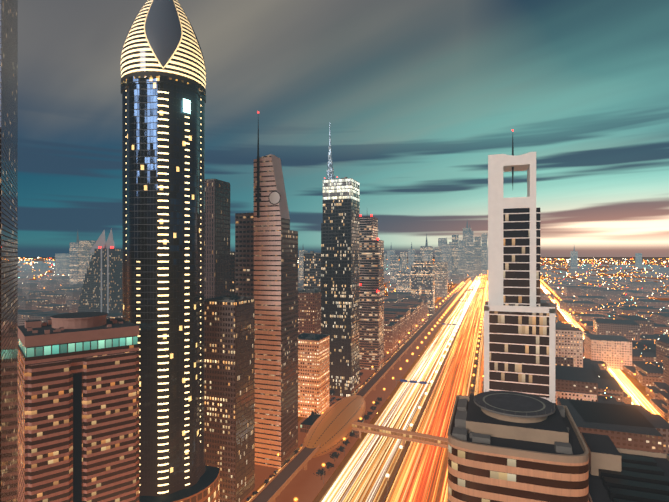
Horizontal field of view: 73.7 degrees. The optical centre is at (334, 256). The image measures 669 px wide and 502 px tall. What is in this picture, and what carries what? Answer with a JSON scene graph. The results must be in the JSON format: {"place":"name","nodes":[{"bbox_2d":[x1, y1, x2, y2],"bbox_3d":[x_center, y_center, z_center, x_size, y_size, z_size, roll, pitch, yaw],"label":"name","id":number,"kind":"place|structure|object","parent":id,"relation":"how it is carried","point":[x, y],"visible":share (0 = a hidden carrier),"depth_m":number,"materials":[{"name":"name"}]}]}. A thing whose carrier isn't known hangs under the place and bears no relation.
{"place":"outdoors","nodes":[
{"label":"outdoors","id":0,"kind":"place"},
{"bbox_2d":[18,258,668,501],"bbox_3d":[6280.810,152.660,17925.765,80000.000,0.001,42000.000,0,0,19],"label":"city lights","id":1,"kind":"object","parent":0,"point":[635,381],"depth_m":4458.00},
{"bbox_2d":[0,0,17,501],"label":"glass skyscraper","id":2,"kind":"structure","parent":1,"relation":"on","point":[8,250],"depth_m":115.36,"materials":[{"name":"black glass"}]},
{"bbox_2d":[18,312,138,501],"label":"hotel building","id":3,"kind":"structure","parent":1,"relation":"on","point":[78,406],"depth_m":199.43,"materials":[{"name":"concrete"}]},
{"bbox_2d":[78,228,122,312],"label":"sail tower","id":4,"kind":"structure","parent":1,"relation":"on","point":[102,289],"depth_m":826.14,"materials":[{"name":"grey glass"}]},
{"bbox_2d":[121,0,218,501],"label":"skyscraper","id":5,"kind":"structure","parent":1,"relation":"on","point":[163,71],"depth_m":246.00,"materials":[{"name":"black glass"}]},
{"bbox_2d":[183,98,189,113],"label":"rose sign","id":6,"kind":"object","parent":5,"relation":"attached to","point":[186,105],"visible":1,"depth_m":250.36,"materials":[{"name":"white"}]},
{"bbox_2d":[204,179,229,300],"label":"skyscraper","id":7,"kind":"structure","parent":1,"relation":"on","point":[217,244],"depth_m":347.83,"materials":[{"name":"concrete"}]},
{"bbox_2d":[204,294,254,501],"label":"brown hotel","id":8,"kind":"structure","parent":1,"relation":"on","point":[229,386],"depth_m":276.42,"materials":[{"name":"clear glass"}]},
{"bbox_2d":[230,243,234,294],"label":"skyscraper","id":9,"kind":"structure","parent":1,"relation":"on","point":[232,272],"depth_m":373.59,"materials":[{"name":"concrete"}]},
{"bbox_2d":[235,120,297,468],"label":"tower","id":10,"kind":"structure","parent":1,"relation":"on","point":[266,257],"depth_m":325.39,"materials":[{"name":"concrete"}]},
{"bbox_2d":[298,288,320,334],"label":"building","id":11,"kind":"structure","parent":1,"relation":"on","point":[309,311],"depth_m":504.28,"materials":[{"name":"concrete"}]},
{"bbox_2d":[304,251,320,289],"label":"dark tower","id":12,"kind":"structure","parent":1,"relation":"on","point":[312,269],"depth_m":597.70,"materials":[{"name":"concrete"}]},
{"bbox_2d":[298,333,328,417],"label":"office building","id":13,"kind":"structure","parent":1,"relation":"on","point":[313,372],"depth_m":422.54,"materials":[{"name":"concrete"}]},
{"bbox_2d":[246,356,391,500],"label":"parked cars","id":14,"kind":"object","parent":1,"relation":"on","point":[301,445],"visible":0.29,"depth_m":351.92,"materials":[{"name":"paint"}]},
{"bbox_2d":[326,125,334,179],"bbox_3d":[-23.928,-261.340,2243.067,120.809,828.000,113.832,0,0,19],"label":"spire","id":15,"kind":"structure","parent":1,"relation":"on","point":[330,172],"depth_m":2241.41,"materials":[{"name":"silver metal"}]},
{"bbox_2d":[300,395,365,457],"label":"metro station","id":16,"kind":"object","parent":1,"relation":"on","point":[329,429],"visible":0.85,"depth_m":367.45,"materials":[{"name":"gold metal"}]},
{"bbox_2d":[321,177,359,396],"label":"glass tower","id":17,"kind":"structure","parent":1,"relation":"on","point":[340,275],"depth_m":487.33,"materials":[{"name":"glass"}]},
{"bbox_2d":[18,260,668,455],"bbox_3d":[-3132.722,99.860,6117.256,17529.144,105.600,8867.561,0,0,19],"label":"city blocks","id":18,"kind":"structure","parent":1,"relation":"on","point":[619,419],"depth_m":801.27,"materials":[{"name":"grey concrete"}]},
{"bbox_2d":[25,257,668,397],"bbox_3d":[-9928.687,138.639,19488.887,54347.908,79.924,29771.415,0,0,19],"label":"city lights","id":19,"kind":"object","parent":1,"relation":"on","point":[541,277],"visible":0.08,"depth_m":4058.22},
{"bbox_2d":[55,222,641,296],"bbox_3d":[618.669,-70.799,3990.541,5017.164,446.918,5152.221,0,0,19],"label":"distant skyline","id":20,"kind":"structure","parent":1,"relation":"on","point":[467,255],"depth_m":2622.16},
{"bbox_2d":[241,277,486,501],"bbox_3d":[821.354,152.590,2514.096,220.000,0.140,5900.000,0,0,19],"label":"ground","id":21,"kind":"structure","parent":1,"relation":"on","point":[303,485],"depth_m":412.84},
{"bbox_2d":[249,287,486,501],"bbox_3d":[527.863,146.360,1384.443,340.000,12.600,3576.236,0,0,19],"label":"metro viaduct","id":22,"kind":"object","parent":1,"relation":"on","point":[271,490],"visible":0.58,"depth_m":320.99,"materials":[{"name":"concrete"}]},
{"bbox_2d":[252,300,483,497],"bbox_3d":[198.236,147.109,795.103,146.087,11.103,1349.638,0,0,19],"label":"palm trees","id":23,"kind":"object","parent":1,"relation":"on","point":[477,353],"visible":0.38,"depth_m":562.75,"materials":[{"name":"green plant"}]},
{"bbox_2d":[360,214,383,369],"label":"residential tower","id":24,"kind":"structure","parent":1,"relation":"on","point":[371,299],"depth_m":601.24,"materials":[{"name":"concrete"}]},
{"bbox_2d":[311,368,483,479],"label":"street trees","id":25,"kind":"object","parent":1,"relation":"on","point":[340,448],"visible":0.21,"depth_m":356.31,"materials":[{"name":"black plant"}]},
{"bbox_2d":[351,421,447,447],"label":"pedestrian bridge","id":26,"kind":"structure","parent":1,"relation":"on","point":[422,438],"depth_m":356.34,"materials":[{"name":"concrete"}]},
{"bbox_2d":[384,295,427,352],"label":"blocks","id":27,"kind":"structure","parent":1,"relation":"on","point":[403,318],"depth_m":824.34,"materials":[{"name":"brown concrete"}]},
{"bbox_2d":[411,261,434,317],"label":"building","id":28,"kind":"structure","parent":1,"relation":"on","point":[422,273],"depth_m":1106.18,"materials":[{"name":"grey concrete"}]},
{"bbox_2d":[278,279,651,499],"bbox_3d":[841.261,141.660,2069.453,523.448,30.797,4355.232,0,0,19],"label":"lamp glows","id":29,"kind":"object","parent":1,"relation":"on","point":[478,283],"visible":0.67,"depth_m":1713.61,"materials":[{"name":"yellow glass"}]},
{"bbox_2d":[448,389,588,501],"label":"round-cornered building","id":30,"kind":"structure","parent":1,"relation":"on","point":[524,454],"depth_m":125.04,"materials":[{"name":"beige concrete"}]},
{"bbox_2d":[483,393,545,411],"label":"helipad ring","id":31,"kind":"object","parent":30,"relation":"on","point":[544,406],"visible":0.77,"depth_m":142.49,"materials":[{"name":"grey paint"}]},
{"bbox_2d":[484,136,554,402],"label":"skyscraper","id":32,"kind":"structure","parent":1,"relation":"on","point":[519,336],"depth_m":342.69,"materials":[{"name":"white concrete"}]},
{"bbox_2d":[555,326,631,404],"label":"low-rise buildings","id":33,"kind":"structure","parent":1,"relation":"on","point":[613,351],"depth_m":597.16,"materials":[{"name":"beige concrete"}]},
{"bbox_2d":[581,432,668,501],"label":"annex blocks","id":34,"kind":"structure","parent":1,"relation":"on","point":[621,475],"depth_m":133.47,"materials":[{"name":"concrete"}]},
{"bbox_2d":[18,0,668,257],"label":"sky","id":35,"kind":"structure","parent":0,"point":[415,97],"materials":[{"name":"teal"}]},
{"bbox_2d":[245,278,470,501],"bbox_3d":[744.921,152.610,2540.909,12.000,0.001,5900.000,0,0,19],"label":"service road","id":36,"kind":"structure","parent":0,"point":[261,487],"depth_m":346.82,"materials":[{"name":"brown asphalt"}]},
{"bbox_2d":[314,270,487,501],"bbox_3d":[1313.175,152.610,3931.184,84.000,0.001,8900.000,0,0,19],"label":"highway","id":37,"kind":"structure","parent":0,"point":[369,462],"depth_m":402.10,"materials":[{"name":"orange asphalt"}]},
{"bbox_2d":[298,275,482,501],"bbox_3d":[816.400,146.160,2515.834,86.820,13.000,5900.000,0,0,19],"label":"highway furniture","id":38,"kind":"object","parent":37,"relation":"on","point":[410,381],"visible":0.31,"depth_m":506.20,"materials":[{"name":"grey metal"}]},
{"bbox_2d":[474,294,487,394],"bbox_3d":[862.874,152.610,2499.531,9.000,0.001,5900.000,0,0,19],"label":"service road","id":39,"kind":"structure","parent":0,"point":[479,379],"depth_m":611.69,"materials":[{"name":"orange asphalt"}]},
{"bbox_2d":[540,282,666,420],"bbox_3d":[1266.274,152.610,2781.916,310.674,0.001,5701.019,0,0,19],"label":"road","id":40,"kind":"structure","parent":0,"point":[628,386],"depth_m":532.70,"materials":[{"name":"yellow asphalt"}]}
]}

